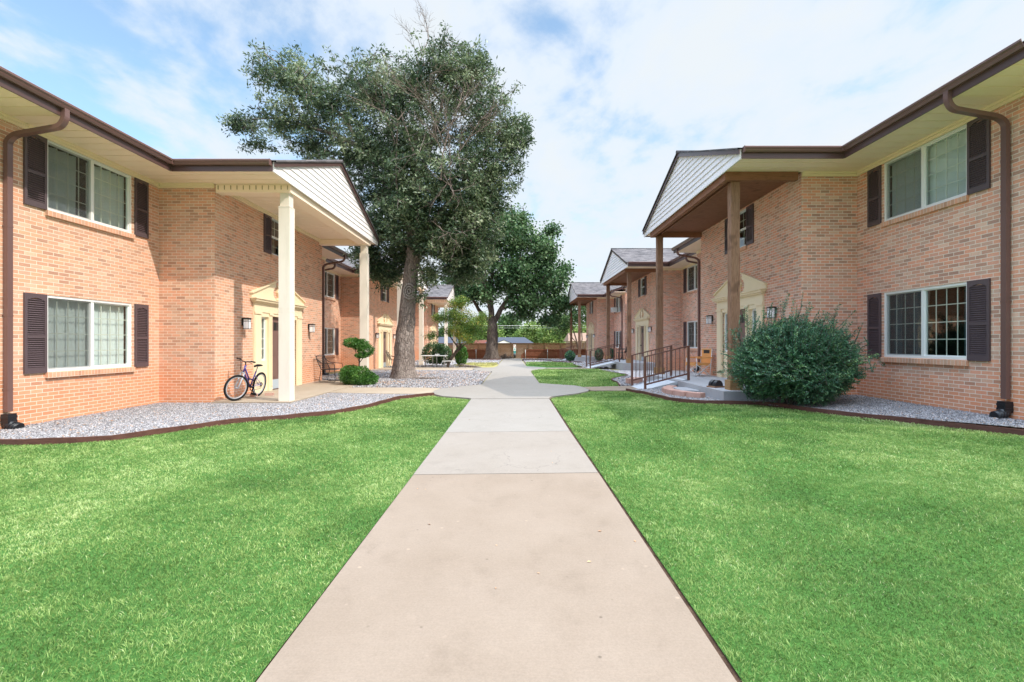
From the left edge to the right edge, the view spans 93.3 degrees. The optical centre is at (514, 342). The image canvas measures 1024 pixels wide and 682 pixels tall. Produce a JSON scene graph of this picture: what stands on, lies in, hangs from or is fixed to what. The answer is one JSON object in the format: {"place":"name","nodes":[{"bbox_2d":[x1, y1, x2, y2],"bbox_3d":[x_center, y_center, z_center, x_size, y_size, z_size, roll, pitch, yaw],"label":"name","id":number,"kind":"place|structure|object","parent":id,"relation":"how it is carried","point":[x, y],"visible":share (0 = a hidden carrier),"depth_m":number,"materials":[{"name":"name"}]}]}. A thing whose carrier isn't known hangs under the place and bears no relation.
{"place":"outdoors","nodes":[
{"label":"outdoors","id":0,"kind":"place"},
{"bbox_2d":[0,393,411,438],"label":"gravel","id":1,"kind":"structure","parent":0,"point":[129,420],"depth_m":9.36,"materials":[{"name":"grey gravel"}]},
{"bbox_2d":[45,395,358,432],"bbox_3d":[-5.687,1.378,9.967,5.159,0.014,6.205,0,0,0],"label":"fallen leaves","id":2,"kind":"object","parent":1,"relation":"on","point":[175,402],"visible":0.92,"depth_m":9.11,"materials":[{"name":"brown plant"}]},
{"bbox_2d":[0,396,469,681],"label":"lawn","id":3,"kind":"structure","parent":0,"point":[195,652],"depth_m":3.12,"materials":[{"name":"green plant"}]},
{"bbox_2d":[329,387,440,393],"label":"path","id":4,"kind":"structure","parent":0,"point":[387,390],"depth_m":14.04,"materials":[{"name":"concrete"}]},
{"bbox_2d":[322,370,490,388],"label":"gravel","id":5,"kind":"structure","parent":0,"point":[475,377],"depth_m":18.22,"materials":[{"name":"grey gravel"}]},
{"bbox_2d":[324,370,489,387],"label":"fallen leaves","id":6,"kind":"object","parent":5,"relation":"on","point":[428,380],"visible":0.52,"depth_m":19.14,"materials":[{"name":"brown plant"}]},
{"bbox_2d":[371,367,472,369],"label":"path","id":7,"kind":"structure","parent":0,"point":[417,368],"depth_m":27.14,"materials":[{"name":"concrete"}]},
{"bbox_2d":[386,358,501,367],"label":"gravel","id":8,"kind":"structure","parent":0,"point":[456,366],"depth_m":34.30,"materials":[{"name":"grey gravel"}]},
{"bbox_2d":[256,473,736,681],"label":"path","id":9,"kind":"structure","parent":0,"point":[411,593],"depth_m":2.61,"materials":[{"name":"beige concrete"}]},
{"bbox_2d":[413,431,597,474],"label":"path","id":10,"kind":"structure","parent":0,"point":[530,452],"depth_m":6.00,"materials":[{"name":"grey concrete"}]},
{"bbox_2d":[446,399,568,431],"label":"path","id":11,"kind":"structure","parent":0,"point":[504,415],"depth_m":8.97,"materials":[{"name":"concrete"}]},
{"bbox_2d":[473,366,545,383],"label":"path","id":12,"kind":"structure","parent":0,"point":[509,374],"depth_m":21.45,"materials":[{"name":"concrete"}]},
{"bbox_2d":[432,383,588,399],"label":"path","id":13,"kind":"structure","parent":0,"point":[519,391],"depth_m":13.76,"materials":[{"name":"concrete"}]},
{"bbox_2d":[498,359,525,365],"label":"path","id":14,"kind":"structure","parent":0,"point":[511,362],"depth_m":37.47,"materials":[{"name":"concrete"}]},
{"bbox_2d":[0,0,1023,330],"label":"sky","id":15,"kind":"structure","parent":0,"point":[612,91],"materials":[{"name":"blue"}]},
{"bbox_2d":[526,364,579,367],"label":"lawn","id":16,"kind":"structure","parent":0,"point":[532,365],"depth_m":30.57,"materials":[{"name":"green plant"}]},
{"bbox_2d":[526,361,579,365],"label":"grass","id":17,"kind":"structure","parent":16,"relation":"on","point":[543,363],"depth_m":31.88,"materials":[{"name":"green plant"}]},
{"bbox_2d":[522,358,607,367],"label":"gravel","id":18,"kind":"structure","parent":0,"point":[583,364],"depth_m":39.11,"materials":[{"name":"grey gravel"}]},
{"bbox_2d":[564,350,574,361],"bbox_3d":[4.446,1.046,38.492,0.949,0.952,0.899,0,0,0],"label":"round bush","id":19,"kind":"object","parent":18,"relation":"on","point":[569,356],"visible":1,"depth_m":38.31,"materials":[{"name":"green plant"}]},
{"bbox_2d":[595,348,603,360],"bbox_3d":[6.596,0.934,37.606,0.807,1.114,0.799,0,0,0],"label":"round bush","id":20,"kind":"object","parent":18,"relation":"on","point":[600,352],"visible":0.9,"depth_m":37.44,"materials":[{"name":"green plant"}]},
{"bbox_2d":[546,368,593,368],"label":"path","id":21,"kind":"structure","parent":0,"point":[569,368],"depth_m":27.14,"materials":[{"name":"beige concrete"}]},
{"bbox_2d":[586,344,619,367],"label":"wheelchair ramp","id":22,"kind":"structure","parent":21,"relation":"on","point":[606,363],"depth_m":27.85,"materials":[{"name":"metal"}]},
{"bbox_2d":[532,368,626,386],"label":"lawn","id":23,"kind":"structure","parent":0,"point":[582,382],"depth_m":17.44,"materials":[{"name":"green plant"}]},
{"bbox_2d":[584,386,636,391],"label":"path","id":24,"kind":"structure","parent":0,"point":[612,388],"depth_m":14.66,"materials":[{"name":"beige concrete"}]},
{"bbox_2d":[631,345,689,388],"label":"wheelchair ramp","id":25,"kind":"structure","parent":24,"relation":"on","point":[658,383],"depth_m":14.01,"materials":[{"name":"metal"}]},
{"bbox_2d":[273,353,952,430],"bbox_3d":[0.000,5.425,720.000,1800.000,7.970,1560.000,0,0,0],"label":"ground","id":26,"kind":"structure","parent":0,"point":[537,380],"depth_m":24.86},
{"bbox_2d":[0,66,379,428],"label":"apartment building","id":27,"kind":"structure","parent":26,"relation":"on","point":[134,272],"depth_m":10.77,"materials":[{"name":"brick"}]},
{"bbox_2d":[47,295,130,371],"bbox_3d":[-8.411,-0.165,9.540,0.198,1.370,1.920,0,0,0],"label":"window","id":28,"kind":"structure","parent":27,"relation":"in","point":[83,334],"depth_m":9.49,"materials":[{"name":"white glass"}]},
{"bbox_2d":[47,140,130,232],"bbox_3d":[-8.414,-2.995,9.540,0.203,1.270,1.920,0,0,0],"label":"window","id":29,"kind":"structure","parent":27,"relation":"in","point":[104,189],"depth_m":9.51,"materials":[{"name":"white glass"}]},
{"bbox_2d":[223,358,265,400],"bbox_3d":[-6.506,0.904,11.898,0.599,1.016,1.628,9,0,0],"label":"bicycle","id":30,"kind":"object","parent":27,"relation":"on","point":[247,383],"visible":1,"depth_m":11.59,"materials":[{"name":"purple metal"}]},
{"bbox_2d":[242,318,250,328],"bbox_3d":[-6.892,-0.500,12.450,0.209,0.292,0.161,0,0,0],"label":"wall lantern","id":31,"kind":"object","parent":27,"relation":"attached to","point":[246,323],"depth_m":12.39,"materials":[{"name":"white glass"}]},
{"bbox_2d":[272,218,278,256],"bbox_3d":[-7.056,-3.090,14.400,0.088,1.080,0.960,0,0,0],"label":"window","id":32,"kind":"structure","parent":27,"relation":"in","point":[274,220],"depth_m":14.25,"materials":[{"name":"white plastic"}]},
{"bbox_2d":[273,317,278,388],"bbox_3d":[-7.072,0.305,14.400,0.056,2.130,0.950,0,0,0],"label":"door","id":33,"kind":"structure","parent":27,"relation":"in","point":[275,319],"depth_m":14.30,"materials":[{"name":"wood"}]},
{"bbox_2d":[308,324,314,331],"bbox_3d":[-6.892,-0.500,16.450,0.209,0.292,0.161,0,0,0],"label":"wall lantern","id":34,"kind":"object","parent":27,"relation":"attached to","point":[311,327],"depth_m":16.39,"materials":[{"name":"white glass"}]},
{"bbox_2d":[315,355,342,381],"bbox_3d":[-6.505,0.898,17.051,0.755,0.943,0.604,0,0,8],"label":"patio chair","id":35,"kind":"object","parent":27,"relation":"on","point":[325,363],"visible":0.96,"depth_m":17.02,"materials":[{"name":"black metal"}]},
{"bbox_2d":[0,393,433,444],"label":"timber edging","id":36,"kind":"object","parent":26,"relation":"on","point":[70,440],"visible":0.64,"depth_m":7.80,"materials":[{"name":"brown wood"}]},
{"bbox_2d":[215,0,536,378],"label":"oak tree","id":37,"kind":"object","parent":26,"relation":"on","point":[458,234],"visible":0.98,"depth_m":18.48,"materials":[{"name":"green plant"}]},
{"bbox_2d":[325,253,427,372],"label":"apartment building","id":38,"kind":"structure","parent":26,"relation":"on","point":[342,300],"depth_m":25.70,"materials":[{"name":"brick"}]},
{"bbox_2d":[325,327,334,354],"bbox_3d":[-9.343,-0.065,23.940,0.203,1.370,1.920,0,0,0],"label":"window","id":39,"kind":"structure","parent":38,"relation":"in","point":[330,341],"depth_m":24.63,"materials":[{"name":"white plastic"}]},
{"bbox_2d":[325,271,334,298],"bbox_3d":[-9.344,-2.895,23.940,0.203,1.270,1.920,0,0,0],"label":"window","id":40,"kind":"structure","parent":38,"relation":"in","point":[326,273],"depth_m":24.63,"materials":[{"name":"white plastic"}]},
{"bbox_2d":[383,332,386,366],"bbox_3d":[-7.744,0.405,28.800,0.132,2.130,0.950,0,0,0],"label":"door","id":41,"kind":"structure","parent":38,"relation":"in","point":[384,333],"depth_m":28.95,"materials":[{"name":"metal"}]},
{"bbox_2d":[414,285,455,360],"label":"apartment building","id":42,"kind":"structure","parent":26,"relation":"on","point":[441,295],"depth_m":41.17,"materials":[{"name":"brick"}]},
{"bbox_2d":[438,337,465,348],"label":"house","id":43,"kind":"structure","parent":26,"relation":"on","point":[441,340],"depth_m":94.01,"materials":[{"name":"blue glass"}]},
{"bbox_2d":[438,321,479,348],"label":"background tree","id":44,"kind":"object","parent":26,"relation":"on","point":[441,331],"visible":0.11,"depth_m":110.47,"materials":[{"name":"green plant"}]},
{"bbox_2d":[438,349,485,358],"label":"picket fence","id":45,"kind":"object","parent":26,"relation":"on","point":[477,353],"visible":0.24,"depth_m":51.50,"materials":[{"name":"wood"}]},
{"bbox_2d":[474,340,486,348],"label":"house","id":46,"kind":"structure","parent":26,"relation":"on","point":[482,341],"depth_m":109.32,"materials":[{"name":"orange brick"}]},
{"bbox_2d":[467,317,506,348],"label":"background tree","id":47,"kind":"object","parent":26,"relation":"on","point":[484,337],"visible":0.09,"depth_m":118.87,"materials":[{"name":"green plant"}]},
{"bbox_2d":[255,398,741,681],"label":"soil","id":48,"kind":"structure","parent":26,"relation":"on","point":[715,644],"depth_m":2.75,"materials":[{"name":"brown soil"}]},
{"bbox_2d":[433,202,576,358],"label":"shade tree","id":49,"kind":"object","parent":26,"relation":"on","point":[526,278],"visible":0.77,"depth_m":45.59,"materials":[{"name":"green plant"}]},
{"bbox_2d":[499,354,512,358],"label":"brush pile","id":50,"kind":"object","parent":26,"relation":"on","point":[503,356],"visible":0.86,"depth_m":49.08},
{"bbox_2d":[498,313,524,336],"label":"background tree","id":51,"kind":"object","parent":26,"relation":"on","point":[511,328],"visible":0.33,"depth_m":126.42,"materials":[{"name":"green plant"}]},
{"bbox_2d":[440,343,585,356],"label":"wooden fence","id":52,"kind":"object","parent":26,"relation":"on","point":[523,345],"visible":0.06,"depth_m":63.00,"materials":[{"name":"brown wood"}]},
{"bbox_2d":[513,345,515,358],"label":"pet waste station","id":53,"kind":"object","parent":26,"relation":"on","point":[514,349],"visible":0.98,"depth_m":60.00,"materials":[{"name":"metal"}]},
{"bbox_2d":[498,337,532,357],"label":"house","id":54,"kind":"structure","parent":26,"relation":"on","point":[513,340],"depth_m":100.86,"materials":[{"name":"white plastic"}]},
{"bbox_2d":[507,320,544,348],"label":"background tree","id":55,"kind":"object","parent":26,"relation":"on","point":[527,332],"visible":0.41,"depth_m":116.63,"materials":[{"name":"green plant"}]},
{"bbox_2d":[521,349,585,358],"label":"picket fence","id":56,"kind":"object","parent":26,"relation":"on","point":[538,353],"visible":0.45,"depth_m":51.50,"materials":[{"name":"wood"}]},
{"bbox_2d":[535,318,576,348],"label":"background tree","id":57,"kind":"object","parent":26,"relation":"on","point":[547,335],"visible":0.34,"depth_m":110.32,"materials":[{"name":"green plant"}]},
{"bbox_2d":[549,306,585,348],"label":"tree","id":58,"kind":"object","parent":26,"relation":"on","point":[574,318],"visible":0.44,"depth_m":53.25,"materials":[{"name":"green plant"}]},
{"bbox_2d":[560,323,585,342],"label":"background tree","id":59,"kind":"object","parent":26,"relation":"on","point":[583,329],"visible":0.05,"depth_m":103.94,"materials":[{"name":"green plant"}]},
{"bbox_2d":[564,333,585,348],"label":"house","id":60,"kind":"structure","parent":26,"relation":"on","point":[567,339],"depth_m":86.02,"materials":[{"name":"beige brick"}]},
{"bbox_2d":[567,282,626,360],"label":"apartment building","id":61,"kind":"structure","parent":26,"relation":"on","point":[590,297],"depth_m":40.90,"materials":[{"name":"orange brick"}]},
{"bbox_2d":[616,331,619,347],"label":"window","id":62,"kind":"structure","parent":61,"relation":"in","point":[618,335],"depth_m":39.11,"materials":[{"name":"grey glass"}]},
{"bbox_2d":[616,296,619,312],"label":"window","id":63,"kind":"structure","parent":61,"relation":"in","point":[617,299],"depth_m":39.11,"materials":[{"name":"white plastic"}]},
{"bbox_2d":[598,369,627,385],"bbox_3d":[4.410,1.427,20.791,1.007,0.146,10.376,0,0,6],"label":"timber edging","id":64,"kind":"object","parent":26,"relation":"on","point":[615,377],"visible":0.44,"depth_m":19.46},
{"bbox_2d":[600,248,696,371],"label":"apartment building","id":65,"kind":"structure","parent":26,"relation":"on","point":[632,271],"depth_m":25.79,"materials":[{"name":"orange brick"}]},
{"bbox_2d":[617,347,626,359],"bbox_3d":[7.005,0.609,31.200,0.755,0.943,0.604,0,0,0],"label":"patio chair","id":66,"kind":"object","parent":65,"relation":"on","point":[622,352],"visible":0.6,"depth_m":31.06,"materials":[{"name":"black metal"}]},
{"bbox_2d":[640,326,643,360],"bbox_3d":[7.694,0.040,28.850,0.132,2.080,0.950,0,0,0],"label":"door","id":67,"kind":"structure","parent":65,"relation":"in","point":[642,327],"depth_m":29.07,"materials":[{"name":"glass"}]},
{"bbox_2d":[687,320,696,347],"bbox_3d":[9.034,-0.405,23.990,0.204,1.370,1.920,0,0,0],"label":"window","id":68,"kind":"structure","parent":65,"relation":"in","point":[693,323],"depth_m":24.70,"materials":[{"name":"white plastic"}]},
{"bbox_2d":[687,264,696,291],"bbox_3d":[9.034,-3.235,23.990,0.204,1.270,1.920,0,0,0],"label":"window","id":69,"kind":"structure","parent":65,"relation":"in","point":[693,270],"depth_m":24.72,"materials":[{"name":"white plastic"}]},
{"bbox_2d":[612,370,696,381],"bbox_3d":[6.835,1.437,21.425,4.130,0.047,8.350,0,0,0],"label":"gravel bed","id":70,"kind":"object","parent":26,"relation":"on","point":[637,373],"visible":0.25,"depth_m":23.52,"materials":[{"name":"grey gravel"}]},
{"bbox_2d":[673,387,699,391],"bbox_3d":[4.518,1.320,12.850,0.435,0.200,1.000,0,0,0],"label":"concrete step","id":71,"kind":"object","parent":26,"relation":"on","point":[687,389],"visible":0.29,"depth_m":12.61,"materials":[{"name":"grey concrete"}]},
{"bbox_2d":[626,388,1023,435],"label":"timber edging","id":72,"kind":"object","parent":26,"relation":"on","point":[992,429],"visible":0.67,"depth_m":8.64,"materials":[{"name":"brown wood"}]},
{"bbox_2d":[642,38,1023,429],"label":"apartment building","id":73,"kind":"structure","parent":26,"relation":"on","point":[901,232],"depth_m":10.23,"materials":[{"name":"orange brick"}]},
{"bbox_2d":[685,348,712,376],"bbox_3d":[6.129,0.648,16.060,0.641,0.906,0.680,0,0,-11],"label":"camp chair","id":74,"kind":"object","parent":73,"relation":"on","point":[705,357],"visible":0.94,"depth_m":15.97,"materials":[{"name":"orange fabric"}]},
{"bbox_2d":[705,315,712,323],"bbox_3d":[6.522,-0.770,16.150,0.209,0.292,0.161,0,0,0],"label":"wall lantern","id":75,"kind":"object","parent":73,"relation":"attached to","point":[709,319],"depth_m":16.09,"materials":[{"name":"white glass"}]},
{"bbox_2d":[740,309,744,346],"bbox_3d":[6.702,0.060,14.260,0.056,2.080,0.950,0,0,0],"label":"door","id":76,"kind":"structure","parent":73,"relation":"in","point":[742,322],"depth_m":14.16,"materials":[{"name":"black metal"}]},
{"bbox_2d":[740,209,745,247],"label":"window","id":77,"kind":"structure","parent":73,"relation":"in","point":[741,212],"depth_m":14.11,"materials":[{"name":"white plastic"}]},
{"bbox_2d":[767,307,776,317],"bbox_3d":[6.522,-0.770,12.250,0.209,0.292,0.161,0,0,0],"label":"wall lantern","id":78,"kind":"object","parent":73,"relation":"attached to","point":[773,310],"depth_m":12.19,"materials":[{"name":"white glass"}]},
{"bbox_2d":[884,282,966,359],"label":"window","id":79,"kind":"structure","parent":73,"relation":"in","point":[956,301],"depth_m":9.87,"materials":[{"name":"white plastic"}]},
{"bbox_2d":[884,124,966,221],"bbox_3d":[8.031,-3.215,9.400,0.198,1.270,1.920,0,0,0],"label":"window","id":80,"kind":"structure","parent":73,"relation":"in","point":[933,173],"depth_m":9.35,"materials":[{"name":"white glass"}]},
{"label":"gravel bed","id":81,"kind":"structure","parent":26,"relation":"on","visible":0},
{"bbox_2d":[522,359,581,362],"bbox_3d":[2.924,1.546,40.587,1.524,0.218,8.447,0,0,-25],"label":"timber edging","id":82,"kind":"object","parent":81,"relation":"on","point":[551,360],"visible":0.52,"depth_m":38.44,"materials":[{"name":"brown wood"}]},
{"bbox_2d":[560,345,575,360],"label":"wheelchair ramp","id":83,"kind":"structure","parent":81,"relation":"on","point":[574,350],"depth_m":42.71,"materials":[{"name":"metal"}]},
{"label":"gravel bed","id":84,"kind":"structure","parent":26,"relation":"on","visible":0},
{"bbox_2d":[338,337,378,384],"bbox_3d":[-5.153,0.624,15.989,1.301,1.635,1.160,0,0,0],"label":"topiary shrub","id":85,"kind":"object","parent":84,"relation":"on","point":[351,374],"visible":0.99,"depth_m":15.80,"materials":[{"name":"green plant"}]},
{"bbox_2d":[410,377,443,379],"bbox_3d":[-3.311,1.392,18.627,1.421,0.155,0.216,0,0,5],"label":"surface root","id":86,"kind":"object","parent":84,"relation":"on","point":[427,378],"visible":0.52,"depth_m":18.57,"materials":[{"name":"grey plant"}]},
{"bbox_2d":[601,369,643,385],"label":"gravel","id":87,"kind":"structure","parent":0,"point":[621,381],"depth_m":17.73,"materials":[{"name":"grey gravel"}]},
{"bbox_2d":[626,378,638,383],"bbox_3d":[4.000,1.289,16.400,0.380,0.162,0.276,0,0,-10],"label":"retaining block","id":88,"kind":"object","parent":87,"relation":"on","point":[628,380],"depth_m":16.28,"materials":[{"name":"brown brick"}]},
{"bbox_2d":[706,380,724,387],"bbox_3d":[4.980,1.010,11.950,0.340,0.180,0.260,0,0,-25],"label":"boot scraper","id":89,"kind":"object","parent":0,"point":[715,384],"visible":1,"depth_m":11.86,"materials":[{"name":"brown wood"}]},
{"bbox_2d":[551,391,1023,681],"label":"lawn","id":90,"kind":"structure","parent":0,"point":[871,624],"depth_m":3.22,"materials":[{"name":"green plant"}]},
{"bbox_2d":[632,388,1023,427],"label":"gravel","id":91,"kind":"structure","parent":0,"point":[868,404],"depth_m":8.93,"materials":[{"name":"grey gravel"}]},
{"bbox_2d":[665,389,677,394],"bbox_3d":[4.110,1.289,12.460,0.276,0.162,0.380,0,0,-8],"label":"retaining block","id":92,"kind":"object","parent":91,"relation":"on","point":[668,391],"depth_m":12.45,"materials":[{"name":"concrete"}]},
{"bbox_2d":[673,390,690,395],"bbox_3d":[4.220,1.289,12.080,0.276,0.162,0.380,0,0,-24],"label":"retaining block","id":93,"kind":"object","parent":91,"relation":"on","point":[680,392],"depth_m":12.00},
{"bbox_2d":[686,392,704,397],"bbox_3d":[4.420,1.289,11.750,0.276,0.162,0.380,0,0,-40],"label":"retaining block","id":94,"kind":"object","parent":91,"relation":"on","point":[696,394],"depth_m":11.64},
{"bbox_2d":[713,292,885,406],"bbox_3d":[6.071,0.159,10.017,3.519,2.447,2.155,0,0,0],"label":"shrub","id":95,"kind":"object","parent":91,"relation":"on","point":[802,361],"visible":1,"depth_m":9.61,"materials":[{"name":"green plant"}]},
{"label":"lawn","id":96,"kind":"structure","parent":0,"visible":0},
{"bbox_2d":[454,344,467,364],"bbox_3d":[-3.335,0.790,30.592,0.938,1.418,0.905,0,0,0],"label":"round bush","id":97,"kind":"object","parent":96,"relation":"on","point":[463,357],"visible":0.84,"depth_m":30.40,"materials":[{"name":"green plant"}]},
{"bbox_2d":[454,362,497,365],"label":"grass","id":98,"kind":"structure","parent":96,"relation":"on","point":[483,364],"depth_m":32.35,"materials":[{"name":"plant"}]},
{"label":"gravel bed","id":99,"kind":"structure","parent":0,"visible":0},
{"bbox_2d":[415,355,452,367],"bbox_3d":[-4.750,1.123,28.950,2.815,0.735,1.142,0,0,16],"label":"picnic table","id":100,"kind":"object","parent":99,"relation":"on","point":[425,360],"visible":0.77,"depth_m":28.93,"materials":[{"name":"white plastic"}]},
{"bbox_2d":[421,342,451,364],"bbox_3d":[-4.900,0.679,30.609,1.975,1.551,1.512,0,0,0],"label":"round bush","id":101,"kind":"object","parent":99,"relation":"on","point":[437,348],"visible":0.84,"depth_m":30.38,"materials":[{"name":"green plant"}]},
{"bbox_2d":[423,295,494,366],"bbox_3d":[-3.362,-0.755,28.807,4.429,4.550,2.466,0,0,0],"label":"ornamental tree","id":102,"kind":"object","parent":99,"relation":"on","point":[463,329],"visible":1,"depth_m":28.68,"materials":[{"name":"green plant"}]},
{"bbox_2d":[461,365,478,367],"bbox_3d":[-2.567,1.424,28.790,1.340,0.208,0.220,0,0,9],"label":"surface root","id":103,"kind":"object","parent":99,"relation":"on","point":[474,366],"visible":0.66,"depth_m":28.75,"materials":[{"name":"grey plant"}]}
]}

